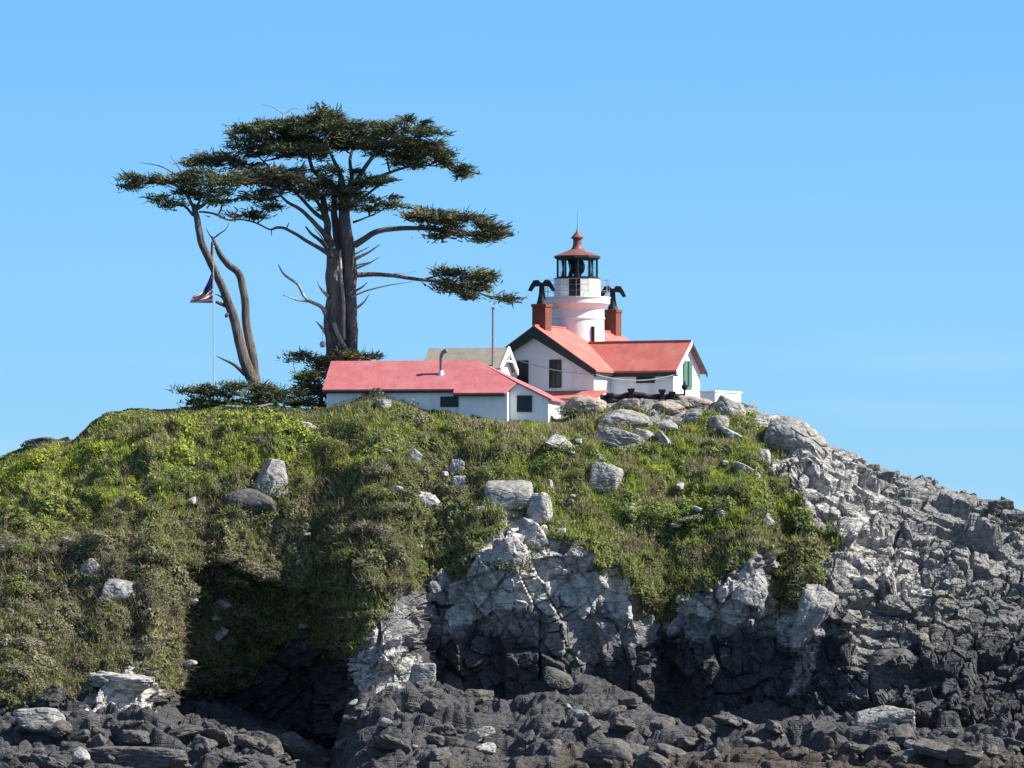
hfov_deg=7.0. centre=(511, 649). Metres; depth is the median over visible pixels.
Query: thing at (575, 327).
lighthouse
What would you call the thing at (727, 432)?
boulder
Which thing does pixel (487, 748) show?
shore rock
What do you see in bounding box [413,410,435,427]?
shrub
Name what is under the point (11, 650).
shrub
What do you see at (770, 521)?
boulder
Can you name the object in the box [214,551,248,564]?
shrub
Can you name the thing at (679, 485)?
stone
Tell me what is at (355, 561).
shrub
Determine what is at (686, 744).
shore rock
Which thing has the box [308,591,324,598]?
shrub
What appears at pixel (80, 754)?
shore rock
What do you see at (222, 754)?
shore rock
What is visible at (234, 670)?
shrub
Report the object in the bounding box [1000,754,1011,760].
shore rock
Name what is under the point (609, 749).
boulder
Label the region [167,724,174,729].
shore rock
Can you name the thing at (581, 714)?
shore rock
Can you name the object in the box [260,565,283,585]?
shrub
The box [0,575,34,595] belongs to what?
shrub
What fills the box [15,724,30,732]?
shore rock
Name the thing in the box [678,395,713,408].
boulder
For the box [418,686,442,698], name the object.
shore rock
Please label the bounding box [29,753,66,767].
shore rock
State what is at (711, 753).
shore rock
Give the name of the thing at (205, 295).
flag
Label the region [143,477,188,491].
shrub
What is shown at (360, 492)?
shrub
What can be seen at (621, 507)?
shrub
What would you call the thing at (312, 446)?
shrub
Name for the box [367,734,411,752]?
shore rock
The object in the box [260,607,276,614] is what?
shrub
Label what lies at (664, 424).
boulder
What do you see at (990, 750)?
shore rock
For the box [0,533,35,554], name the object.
shrub
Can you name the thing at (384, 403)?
boulder
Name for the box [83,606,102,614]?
shrub
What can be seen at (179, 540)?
shrub
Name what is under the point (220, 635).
boulder
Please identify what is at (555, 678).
boulder
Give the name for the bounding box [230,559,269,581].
shrub
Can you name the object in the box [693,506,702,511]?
stone
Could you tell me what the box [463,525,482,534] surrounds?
shrub
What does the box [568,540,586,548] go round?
shrub
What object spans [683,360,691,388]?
window
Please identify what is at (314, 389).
wind cut cypress
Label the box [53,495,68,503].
shrub
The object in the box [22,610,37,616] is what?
shrub
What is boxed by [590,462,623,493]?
boulder
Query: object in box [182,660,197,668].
boulder
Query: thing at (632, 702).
shore rock
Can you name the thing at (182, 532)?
shrub
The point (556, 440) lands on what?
boulder
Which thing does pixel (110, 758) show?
shore rock
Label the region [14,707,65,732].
boulder
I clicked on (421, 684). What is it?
shore rock
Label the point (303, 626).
stone
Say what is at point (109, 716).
shore rock
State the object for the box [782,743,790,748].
shore rock
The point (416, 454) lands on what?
boulder
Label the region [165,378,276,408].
wind cut cypress
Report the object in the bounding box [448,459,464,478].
boulder
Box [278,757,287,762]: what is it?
shore rock
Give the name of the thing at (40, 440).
boulder
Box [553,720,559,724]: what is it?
shore rock
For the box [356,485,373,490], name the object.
shrub
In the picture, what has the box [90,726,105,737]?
shore rock
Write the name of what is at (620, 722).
shore rock
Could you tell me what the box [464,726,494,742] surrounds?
shore rock
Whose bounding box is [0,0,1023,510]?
sky
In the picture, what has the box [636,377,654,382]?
window
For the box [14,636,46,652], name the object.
shrub
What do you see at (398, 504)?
shrub
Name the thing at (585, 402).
boulder
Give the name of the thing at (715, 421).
boulder
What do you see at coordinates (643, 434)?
boulder
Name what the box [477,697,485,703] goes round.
shore rock
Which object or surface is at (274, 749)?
shore rock
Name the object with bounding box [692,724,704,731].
shore rock
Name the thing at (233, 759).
shore rock
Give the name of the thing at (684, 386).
marker post
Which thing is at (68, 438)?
boulder
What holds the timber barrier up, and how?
on the hill
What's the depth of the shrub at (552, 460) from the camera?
585.32 m
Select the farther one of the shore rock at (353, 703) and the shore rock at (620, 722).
the shore rock at (353, 703)
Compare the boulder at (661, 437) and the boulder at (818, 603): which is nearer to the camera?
the boulder at (818, 603)
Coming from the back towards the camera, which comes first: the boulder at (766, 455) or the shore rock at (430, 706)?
the boulder at (766, 455)
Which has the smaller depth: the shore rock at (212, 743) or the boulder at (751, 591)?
the shore rock at (212, 743)
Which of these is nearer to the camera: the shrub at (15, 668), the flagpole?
the shrub at (15, 668)
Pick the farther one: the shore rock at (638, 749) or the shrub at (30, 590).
the shrub at (30, 590)
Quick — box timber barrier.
[600,388,683,403]
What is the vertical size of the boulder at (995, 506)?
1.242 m
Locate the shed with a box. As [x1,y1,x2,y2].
[322,349,564,422]
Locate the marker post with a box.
[681,381,687,395]
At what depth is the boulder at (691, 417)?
594.94 m
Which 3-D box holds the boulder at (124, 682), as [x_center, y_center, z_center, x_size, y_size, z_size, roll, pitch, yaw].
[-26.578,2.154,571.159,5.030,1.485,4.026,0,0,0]
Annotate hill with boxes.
[0,395,1023,767]
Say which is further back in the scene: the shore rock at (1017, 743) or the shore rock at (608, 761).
the shore rock at (1017, 743)
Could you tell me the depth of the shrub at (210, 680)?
584.77 m
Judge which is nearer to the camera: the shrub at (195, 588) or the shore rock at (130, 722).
the shore rock at (130, 722)
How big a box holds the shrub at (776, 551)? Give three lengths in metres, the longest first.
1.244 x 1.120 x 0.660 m
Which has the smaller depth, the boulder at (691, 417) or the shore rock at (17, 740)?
the shore rock at (17, 740)
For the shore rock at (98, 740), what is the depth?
549.76 m
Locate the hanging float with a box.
[320,322,325,347]
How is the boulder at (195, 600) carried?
on the hill
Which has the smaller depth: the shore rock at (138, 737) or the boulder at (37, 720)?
the shore rock at (138, 737)
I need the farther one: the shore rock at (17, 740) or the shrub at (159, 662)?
the shrub at (159, 662)
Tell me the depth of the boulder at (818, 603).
578.26 m
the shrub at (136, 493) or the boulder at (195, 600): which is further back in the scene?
the shrub at (136, 493)
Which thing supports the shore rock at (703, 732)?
on the hill
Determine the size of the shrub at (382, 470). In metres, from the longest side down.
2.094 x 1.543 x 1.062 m
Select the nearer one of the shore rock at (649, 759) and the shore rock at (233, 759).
the shore rock at (649, 759)
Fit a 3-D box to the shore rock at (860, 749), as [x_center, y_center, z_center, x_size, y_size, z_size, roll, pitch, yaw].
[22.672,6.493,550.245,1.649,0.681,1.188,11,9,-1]
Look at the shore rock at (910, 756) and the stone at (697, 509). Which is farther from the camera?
the stone at (697, 509)
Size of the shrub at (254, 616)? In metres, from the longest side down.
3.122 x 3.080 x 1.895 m
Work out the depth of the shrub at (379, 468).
584.66 m
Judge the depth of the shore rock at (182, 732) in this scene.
555.31 m
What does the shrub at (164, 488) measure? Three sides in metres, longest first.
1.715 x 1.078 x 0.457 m
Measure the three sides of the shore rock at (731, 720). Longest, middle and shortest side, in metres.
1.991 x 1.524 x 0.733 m
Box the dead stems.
[0,398,842,706]
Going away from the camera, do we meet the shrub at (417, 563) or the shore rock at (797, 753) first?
the shore rock at (797, 753)
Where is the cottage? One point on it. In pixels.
(504, 361)
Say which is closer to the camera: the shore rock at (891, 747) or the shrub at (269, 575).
the shore rock at (891, 747)
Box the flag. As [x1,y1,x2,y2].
[190,270,212,302]
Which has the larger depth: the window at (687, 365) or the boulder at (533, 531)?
the window at (687, 365)
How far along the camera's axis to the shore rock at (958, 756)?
546.20 m
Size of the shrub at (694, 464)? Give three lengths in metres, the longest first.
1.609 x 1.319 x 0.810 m
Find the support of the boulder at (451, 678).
on the hill
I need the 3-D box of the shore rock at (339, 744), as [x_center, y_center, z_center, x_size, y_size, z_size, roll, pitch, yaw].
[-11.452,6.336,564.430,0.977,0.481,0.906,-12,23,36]
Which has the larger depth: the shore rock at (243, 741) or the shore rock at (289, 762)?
the shore rock at (243, 741)
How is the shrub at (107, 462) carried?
on the hill
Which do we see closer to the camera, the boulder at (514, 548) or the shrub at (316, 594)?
the boulder at (514, 548)
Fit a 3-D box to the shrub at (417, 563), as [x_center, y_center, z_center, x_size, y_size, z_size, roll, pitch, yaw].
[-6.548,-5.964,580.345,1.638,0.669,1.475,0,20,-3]
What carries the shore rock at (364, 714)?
on the hill
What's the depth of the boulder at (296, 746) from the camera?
572.12 m
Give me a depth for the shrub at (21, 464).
598.04 m
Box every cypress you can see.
[107,156,264,400]
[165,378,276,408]
[170,101,528,388]
[226,378,315,409]
[287,365,326,409]
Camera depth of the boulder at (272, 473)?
587.28 m
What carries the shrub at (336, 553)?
on the hill
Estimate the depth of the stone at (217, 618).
585.23 m
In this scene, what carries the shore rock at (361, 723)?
on the hill
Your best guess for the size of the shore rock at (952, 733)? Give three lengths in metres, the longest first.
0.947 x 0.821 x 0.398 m
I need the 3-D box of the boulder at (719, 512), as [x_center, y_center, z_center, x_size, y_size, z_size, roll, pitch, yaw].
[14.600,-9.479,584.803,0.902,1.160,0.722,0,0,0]
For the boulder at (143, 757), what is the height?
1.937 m
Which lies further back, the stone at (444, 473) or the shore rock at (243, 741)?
the stone at (444, 473)
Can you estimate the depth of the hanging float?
604.89 m
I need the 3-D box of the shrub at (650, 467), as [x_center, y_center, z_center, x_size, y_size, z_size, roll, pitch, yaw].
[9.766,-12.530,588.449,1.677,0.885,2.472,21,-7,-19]
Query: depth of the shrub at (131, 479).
590.60 m
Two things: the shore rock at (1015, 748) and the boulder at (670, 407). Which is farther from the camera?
the boulder at (670, 407)
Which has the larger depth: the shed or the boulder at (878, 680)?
the shed
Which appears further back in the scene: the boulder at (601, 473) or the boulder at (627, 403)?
the boulder at (627, 403)
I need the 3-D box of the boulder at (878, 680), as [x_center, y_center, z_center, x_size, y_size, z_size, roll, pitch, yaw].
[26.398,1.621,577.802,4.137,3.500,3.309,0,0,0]
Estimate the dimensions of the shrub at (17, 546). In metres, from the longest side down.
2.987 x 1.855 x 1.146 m
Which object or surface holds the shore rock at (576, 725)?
on the hill
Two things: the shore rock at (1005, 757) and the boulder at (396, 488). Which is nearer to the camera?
the shore rock at (1005, 757)
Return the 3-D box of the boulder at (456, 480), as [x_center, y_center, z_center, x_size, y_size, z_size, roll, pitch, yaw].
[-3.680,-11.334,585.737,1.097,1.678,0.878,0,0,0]
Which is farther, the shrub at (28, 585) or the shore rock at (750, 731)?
the shrub at (28, 585)
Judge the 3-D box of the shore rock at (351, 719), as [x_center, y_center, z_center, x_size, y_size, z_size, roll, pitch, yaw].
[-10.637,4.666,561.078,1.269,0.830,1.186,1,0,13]
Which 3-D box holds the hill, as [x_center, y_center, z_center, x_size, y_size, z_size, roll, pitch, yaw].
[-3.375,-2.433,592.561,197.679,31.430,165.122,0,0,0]
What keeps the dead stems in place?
on the hill
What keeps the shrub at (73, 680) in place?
on the hill
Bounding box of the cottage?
[424,346,518,375]
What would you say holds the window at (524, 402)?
in the shed
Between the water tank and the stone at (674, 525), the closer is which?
the stone at (674, 525)
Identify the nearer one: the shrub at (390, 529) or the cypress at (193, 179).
the shrub at (390, 529)
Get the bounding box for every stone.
[188,497,195,503]
[212,616,221,620]
[299,623,307,628]
[441,471,448,476]
[624,512,635,520]
[671,523,680,527]
[676,482,683,488]
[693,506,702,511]
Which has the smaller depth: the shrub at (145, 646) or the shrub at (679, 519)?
the shrub at (145, 646)
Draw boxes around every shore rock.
[3,755,12,759]
[14,738,20,744]
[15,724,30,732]
[15,747,45,762]
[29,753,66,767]
[33,749,45,754]
[44,720,72,738]
[61,711,70,716]
[70,730,90,742]
[72,747,89,762]
[86,714,101,724]
[89,734,107,746]
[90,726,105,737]
[105,754,116,762]
[106,714,112,719]
[119,730,150,744]
[125,720,135,725]
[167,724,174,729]
[168,725,202,738]
[192,736,217,750]
[194,744,210,753]
[201,721,233,747]
[218,751,230,758]
[222,755,253,764]
[234,733,266,752]
[238,728,245,733]
[263,741,283,757]
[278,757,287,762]
[285,760,293,764]
[321,757,329,763]
[334,738,345,749]
[342,714,358,725]
[347,699,357,706]
[354,703,365,710]
[358,719,364,726]
[360,711,368,717]
[366,748,382,757]
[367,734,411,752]
[375,685,394,699]
[379,718,391,727]
[404,702,420,712]
[415,680,428,689]
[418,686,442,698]
[423,699,437,712]
[426,734,444,746]
[427,747,451,760]
[434,723,456,736]
[464,689,493,700]
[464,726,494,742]
[472,742,495,753]
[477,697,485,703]
[518,729,534,743]
[543,739,561,750]
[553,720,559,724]
[571,722,582,727]
[574,709,589,719]
[579,716,601,736]
[593,705,626,718]
[602,758,612,764]
[608,714,635,731]
[617,697,641,707]
[631,743,648,759]
[636,751,670,767]
[649,716,674,731]
[655,743,686,758]
[676,737,700,751]
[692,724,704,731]
[698,727,710,736]
[704,748,719,759]
[711,715,739,725]
[742,736,760,745]
[746,728,753,733]
[764,720,783,734]
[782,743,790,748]
[786,747,808,758]
[802,721,816,732]
[848,744,869,755]
[865,760,875,766]
[876,740,899,753]
[888,748,924,766]
[893,723,914,744]
[903,739,915,747]
[912,737,952,759]
[945,729,958,737]
[947,747,981,765]
[982,745,997,755]
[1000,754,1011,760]
[1005,737,1023,748]
[1010,746,1020,751]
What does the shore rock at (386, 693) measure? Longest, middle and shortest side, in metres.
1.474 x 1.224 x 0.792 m
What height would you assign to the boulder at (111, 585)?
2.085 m
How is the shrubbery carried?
on the hill
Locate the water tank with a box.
[699,390,741,401]
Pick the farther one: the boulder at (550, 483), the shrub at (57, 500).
the shrub at (57, 500)
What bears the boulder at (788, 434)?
on the hill
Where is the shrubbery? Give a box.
[0,387,846,709]
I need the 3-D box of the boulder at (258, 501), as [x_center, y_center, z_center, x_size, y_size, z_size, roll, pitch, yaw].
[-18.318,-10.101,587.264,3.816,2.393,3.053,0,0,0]
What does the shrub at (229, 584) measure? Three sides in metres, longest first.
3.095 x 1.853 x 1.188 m
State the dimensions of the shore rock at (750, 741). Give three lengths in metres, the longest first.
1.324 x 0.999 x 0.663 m
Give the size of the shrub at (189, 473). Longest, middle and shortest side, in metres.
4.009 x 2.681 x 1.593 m
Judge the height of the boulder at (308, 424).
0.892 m
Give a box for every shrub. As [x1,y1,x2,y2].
[0,468,33,486]
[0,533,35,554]
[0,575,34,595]
[0,647,25,658]
[0,663,32,678]
[1,571,30,583]
[7,513,38,529]
[9,542,35,555]
[9,582,36,594]
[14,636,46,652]
[17,448,52,468]
[18,583,43,599]
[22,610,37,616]
[39,544,59,556]
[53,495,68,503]
[56,528,78,541]
[63,677,86,684]
[73,506,97,519]
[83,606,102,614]
[85,442,112,455]
[102,430,120,442]
[104,457,112,465]
[109,629,124,638]
[120,475,137,486]
[121,638,138,645]
[124,490,147,507]
[135,532,156,546]
[135,641,160,652]
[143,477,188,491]
[148,651,162,665]
[161,465,206,487]
[162,484,173,490]
[163,523,188,540]
[163,632,176,641]
[171,538,184,544]
[177,550,195,563]
[179,580,200,604]
[180,528,194,537]
[189,666,218,686]
[193,459,211,469]
[202,664,245,679]
[209,575,254,595]
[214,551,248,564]
[214,565,245,577]
[224,606,261,622]
[225,575,248,589]
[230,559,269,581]
[239,435,265,443]
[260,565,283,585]
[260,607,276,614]
[307,437,347,451]
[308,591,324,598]
[323,544,358,564]
[331,586,345,592]
[344,417,368,434]
[348,519,372,536]
[352,556,367,566]
[353,485,395,502]
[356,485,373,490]
[364,462,391,479]
[370,467,391,476]
[370,524,397,536]
[379,501,410,514]
[412,558,427,568]
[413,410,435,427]
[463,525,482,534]
[532,450,566,469]
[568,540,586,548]
[610,500,639,518]
[643,500,680,521]
[645,465,662,473]
[655,595,669,606]
[672,513,703,529]
[686,461,703,468]
[768,548,783,556]
[772,568,790,578]
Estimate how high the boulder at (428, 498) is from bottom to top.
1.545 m
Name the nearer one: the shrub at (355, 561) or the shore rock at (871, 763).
the shore rock at (871, 763)
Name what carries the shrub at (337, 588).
on the hill
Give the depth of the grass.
587.77 m
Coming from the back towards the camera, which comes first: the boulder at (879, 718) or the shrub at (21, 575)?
the shrub at (21, 575)
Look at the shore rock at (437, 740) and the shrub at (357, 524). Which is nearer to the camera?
the shore rock at (437, 740)
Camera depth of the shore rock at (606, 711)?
563.30 m
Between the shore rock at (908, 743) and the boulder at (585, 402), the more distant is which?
the boulder at (585, 402)
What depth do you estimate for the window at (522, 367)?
610.49 m
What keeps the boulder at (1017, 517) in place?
on the hill
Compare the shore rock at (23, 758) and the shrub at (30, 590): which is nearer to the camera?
the shore rock at (23, 758)
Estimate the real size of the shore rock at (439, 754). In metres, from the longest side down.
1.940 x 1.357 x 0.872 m
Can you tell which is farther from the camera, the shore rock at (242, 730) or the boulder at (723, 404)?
the boulder at (723, 404)
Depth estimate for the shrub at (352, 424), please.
591.37 m
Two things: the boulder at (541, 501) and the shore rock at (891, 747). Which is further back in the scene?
the boulder at (541, 501)
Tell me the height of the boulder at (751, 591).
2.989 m
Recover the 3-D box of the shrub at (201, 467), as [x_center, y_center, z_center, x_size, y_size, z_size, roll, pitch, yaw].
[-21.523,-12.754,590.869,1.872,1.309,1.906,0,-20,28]
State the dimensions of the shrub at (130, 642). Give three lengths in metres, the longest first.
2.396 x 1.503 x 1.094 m
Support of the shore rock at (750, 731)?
on the hill
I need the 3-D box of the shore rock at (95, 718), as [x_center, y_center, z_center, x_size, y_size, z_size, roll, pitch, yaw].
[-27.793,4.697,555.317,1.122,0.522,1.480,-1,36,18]
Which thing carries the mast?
on the hill
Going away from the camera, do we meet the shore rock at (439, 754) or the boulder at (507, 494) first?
the shore rock at (439, 754)
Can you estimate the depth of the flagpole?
600.86 m
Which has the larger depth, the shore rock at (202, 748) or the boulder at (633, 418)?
the boulder at (633, 418)
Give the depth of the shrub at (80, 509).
588.68 m
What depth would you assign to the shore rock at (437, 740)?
549.83 m
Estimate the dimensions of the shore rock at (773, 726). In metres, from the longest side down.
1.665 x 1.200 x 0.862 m
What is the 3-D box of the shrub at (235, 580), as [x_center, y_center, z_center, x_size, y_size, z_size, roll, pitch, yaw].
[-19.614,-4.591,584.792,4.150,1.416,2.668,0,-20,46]
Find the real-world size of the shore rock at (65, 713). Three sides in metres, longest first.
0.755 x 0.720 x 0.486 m
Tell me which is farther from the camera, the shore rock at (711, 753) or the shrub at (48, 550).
the shrub at (48, 550)
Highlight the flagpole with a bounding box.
[213,245,213,399]
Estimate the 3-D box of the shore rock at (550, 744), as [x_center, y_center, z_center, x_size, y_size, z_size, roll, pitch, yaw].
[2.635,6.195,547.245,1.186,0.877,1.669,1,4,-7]
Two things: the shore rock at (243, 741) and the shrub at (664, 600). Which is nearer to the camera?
the shore rock at (243, 741)
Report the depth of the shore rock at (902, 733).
553.95 m
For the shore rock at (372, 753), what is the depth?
547.08 m
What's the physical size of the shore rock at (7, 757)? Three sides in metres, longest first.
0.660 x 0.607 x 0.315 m
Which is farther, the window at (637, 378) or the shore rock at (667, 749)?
the window at (637, 378)
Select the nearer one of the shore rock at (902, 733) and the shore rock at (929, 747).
the shore rock at (929, 747)
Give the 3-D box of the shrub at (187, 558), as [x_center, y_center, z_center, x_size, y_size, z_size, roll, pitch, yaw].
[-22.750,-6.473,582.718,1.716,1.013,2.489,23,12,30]
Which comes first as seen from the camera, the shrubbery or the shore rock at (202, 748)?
the shore rock at (202, 748)
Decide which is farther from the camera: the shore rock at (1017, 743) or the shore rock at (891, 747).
the shore rock at (1017, 743)
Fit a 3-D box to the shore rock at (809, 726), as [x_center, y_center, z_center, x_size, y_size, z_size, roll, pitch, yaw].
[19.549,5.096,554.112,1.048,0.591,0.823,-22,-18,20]
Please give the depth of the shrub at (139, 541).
581.65 m
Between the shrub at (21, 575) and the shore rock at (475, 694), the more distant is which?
the shrub at (21, 575)
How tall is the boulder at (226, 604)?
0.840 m
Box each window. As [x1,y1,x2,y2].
[440,396,457,406]
[517,360,527,383]
[517,395,531,411]
[549,359,560,387]
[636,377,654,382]
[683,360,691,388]
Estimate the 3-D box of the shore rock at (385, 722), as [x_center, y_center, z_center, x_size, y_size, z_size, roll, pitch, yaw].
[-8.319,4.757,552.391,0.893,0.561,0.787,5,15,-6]
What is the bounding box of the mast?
[491,307,494,365]
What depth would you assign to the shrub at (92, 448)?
595.98 m
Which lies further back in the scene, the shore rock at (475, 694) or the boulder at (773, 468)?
the boulder at (773, 468)
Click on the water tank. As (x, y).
(713, 395)
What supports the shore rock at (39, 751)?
on the hill
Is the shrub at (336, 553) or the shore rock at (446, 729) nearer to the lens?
the shore rock at (446, 729)
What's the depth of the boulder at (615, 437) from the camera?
590.44 m
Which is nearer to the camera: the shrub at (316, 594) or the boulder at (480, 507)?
the boulder at (480, 507)
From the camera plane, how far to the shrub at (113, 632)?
574.68 m
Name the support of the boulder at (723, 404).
on the hill
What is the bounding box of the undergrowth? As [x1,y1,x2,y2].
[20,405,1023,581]
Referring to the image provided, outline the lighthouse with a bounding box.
[504,213,707,417]
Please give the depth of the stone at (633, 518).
583.84 m
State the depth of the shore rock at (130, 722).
552.05 m
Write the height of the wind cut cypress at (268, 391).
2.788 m
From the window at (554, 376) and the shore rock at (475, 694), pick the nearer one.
the shore rock at (475, 694)
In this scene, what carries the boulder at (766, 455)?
on the hill
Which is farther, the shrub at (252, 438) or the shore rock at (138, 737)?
the shrub at (252, 438)
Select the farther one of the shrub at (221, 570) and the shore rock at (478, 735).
the shrub at (221, 570)
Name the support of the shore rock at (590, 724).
on the hill
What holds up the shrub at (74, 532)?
on the hill
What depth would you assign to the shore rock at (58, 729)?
553.93 m
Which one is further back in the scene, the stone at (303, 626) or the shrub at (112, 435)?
the shrub at (112, 435)
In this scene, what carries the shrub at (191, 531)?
on the hill
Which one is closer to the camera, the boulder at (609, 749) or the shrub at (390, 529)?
the boulder at (609, 749)
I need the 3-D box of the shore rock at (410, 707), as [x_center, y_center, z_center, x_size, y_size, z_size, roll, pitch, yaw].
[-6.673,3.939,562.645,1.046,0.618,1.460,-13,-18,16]
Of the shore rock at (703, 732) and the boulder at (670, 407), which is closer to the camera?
the shore rock at (703, 732)
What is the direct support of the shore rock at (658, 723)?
on the hill
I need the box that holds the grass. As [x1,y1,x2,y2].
[0,397,841,707]
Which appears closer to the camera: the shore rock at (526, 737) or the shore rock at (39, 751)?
the shore rock at (39, 751)
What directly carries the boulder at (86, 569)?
on the hill
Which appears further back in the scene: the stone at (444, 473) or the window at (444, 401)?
the window at (444, 401)
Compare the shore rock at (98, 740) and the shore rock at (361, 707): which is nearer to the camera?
the shore rock at (98, 740)
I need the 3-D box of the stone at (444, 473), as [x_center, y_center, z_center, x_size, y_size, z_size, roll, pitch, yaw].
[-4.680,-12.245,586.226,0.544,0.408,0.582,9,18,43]
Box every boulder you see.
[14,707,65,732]
[24,437,56,446]
[58,436,70,441]
[79,558,98,577]
[85,671,157,691]
[88,746,191,767]
[102,578,136,602]
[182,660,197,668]
[189,597,198,604]
[215,627,228,640]
[216,599,232,608]
[223,488,276,518]
[253,459,289,497]
[276,731,328,767]
[296,421,316,427]
[376,399,390,409]
[390,486,401,491]
[404,449,421,462]
[409,663,435,686]
[417,491,439,509]
[438,670,464,691]
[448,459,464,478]
[452,476,466,490]
[474,506,484,513]
[484,480,533,512]
[492,536,530,570]
[518,517,548,551]
[526,492,552,525]
[543,666,573,689]
[544,434,574,453]
[548,479,552,486]
[560,396,607,414]
[582,738,632,767]
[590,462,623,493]
[593,427,644,451]
[597,409,649,428]
[612,399,639,409]
[634,428,653,441]
[652,401,684,413]
[653,419,677,432]
[656,430,672,443]
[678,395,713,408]
[680,412,704,427]
[708,415,728,433]
[712,395,745,417]
[715,507,726,517]
[718,426,741,439]
[728,569,767,609]
[733,461,760,479]
[759,449,770,466]
[764,416,829,459]
[764,464,775,474]
[764,513,774,528]
[790,584,838,649]
[854,705,915,730]
[866,648,921,694]
[988,500,1013,516]
[1007,513,1023,524]
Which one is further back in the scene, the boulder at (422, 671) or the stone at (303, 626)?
the stone at (303, 626)
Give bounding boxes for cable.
[514,358,674,380]
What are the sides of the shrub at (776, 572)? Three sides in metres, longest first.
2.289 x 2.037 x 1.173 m
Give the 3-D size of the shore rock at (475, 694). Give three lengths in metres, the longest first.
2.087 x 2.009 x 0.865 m
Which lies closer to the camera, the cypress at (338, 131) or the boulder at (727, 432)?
the boulder at (727, 432)
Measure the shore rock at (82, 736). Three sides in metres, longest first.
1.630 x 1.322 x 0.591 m
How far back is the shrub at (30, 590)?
580.37 m
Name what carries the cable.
attached to the lighthouse
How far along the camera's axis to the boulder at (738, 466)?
588.44 m
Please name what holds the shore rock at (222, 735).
on the hill
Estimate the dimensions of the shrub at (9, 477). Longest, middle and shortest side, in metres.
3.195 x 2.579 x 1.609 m
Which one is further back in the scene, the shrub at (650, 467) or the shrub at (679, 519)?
the shrub at (650, 467)
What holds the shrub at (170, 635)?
on the hill
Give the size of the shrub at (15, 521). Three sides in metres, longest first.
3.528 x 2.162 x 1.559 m
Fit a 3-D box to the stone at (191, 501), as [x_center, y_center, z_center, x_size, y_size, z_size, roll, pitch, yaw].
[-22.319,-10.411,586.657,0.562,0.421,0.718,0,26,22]
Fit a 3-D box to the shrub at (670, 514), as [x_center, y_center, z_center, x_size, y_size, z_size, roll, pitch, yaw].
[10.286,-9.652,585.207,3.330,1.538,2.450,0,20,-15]

